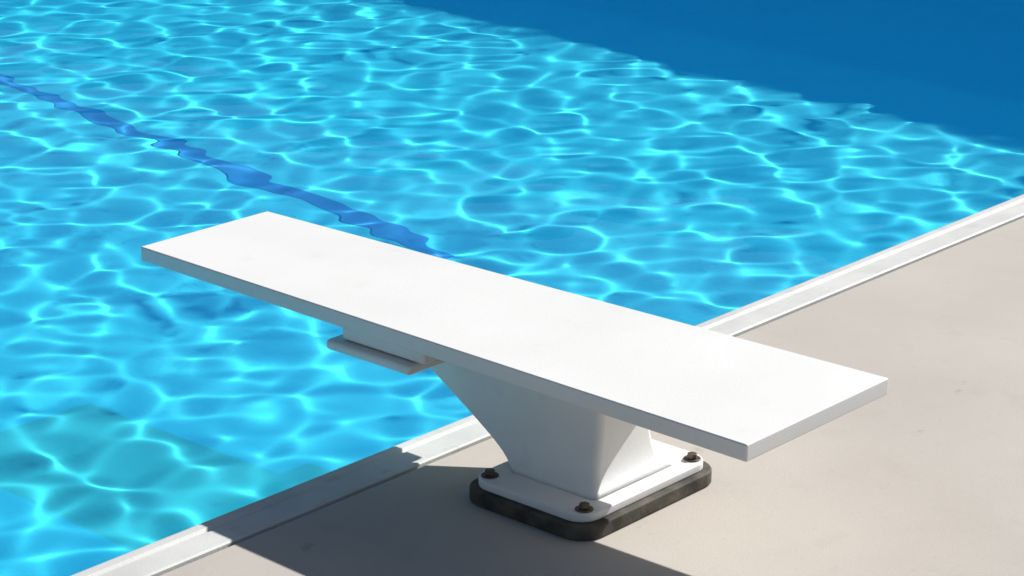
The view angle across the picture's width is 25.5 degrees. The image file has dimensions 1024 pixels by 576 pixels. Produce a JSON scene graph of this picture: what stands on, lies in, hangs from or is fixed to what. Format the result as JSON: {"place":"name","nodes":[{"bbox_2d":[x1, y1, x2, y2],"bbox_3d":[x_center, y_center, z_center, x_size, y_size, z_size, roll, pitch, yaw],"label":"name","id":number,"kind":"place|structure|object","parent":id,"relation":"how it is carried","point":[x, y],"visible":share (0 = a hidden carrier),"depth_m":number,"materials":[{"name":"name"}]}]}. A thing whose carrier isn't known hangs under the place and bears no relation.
{"place":"outdoors","nodes":[
{"label":"outdoors","id":0,"kind":"place"},
{"bbox_2d":[160,218,1023,575],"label":"pool deck","id":1,"kind":"structure","parent":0,"point":[916,468],"depth_m":4.98,"materials":[{"name":"beige concrete"}]},
{"bbox_2d":[141,211,887,540],"bbox_3d":[-0.079,0.210,5.164,1.872,0.345,0.494,16,24,39],"label":"diving board","id":2,"kind":"object","parent":1,"relation":"on","point":[569,401],"visible":1,"depth_m":4.92,"materials":[{"name":"plastic"}]},
{"bbox_2d":[71,194,1023,575],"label":"swimming pool","id":3,"kind":"structure","parent":1,"relation":"in","point":[245,522],"depth_m":5.18,"materials":[{"name":"white concrete"}]},
{"bbox_2d":[0,0,1023,575],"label":"water","id":4,"kind":"structure","parent":3,"relation":"in","point":[692,162],"depth_m":7.68,"materials":[{"name":"blue liquid"}]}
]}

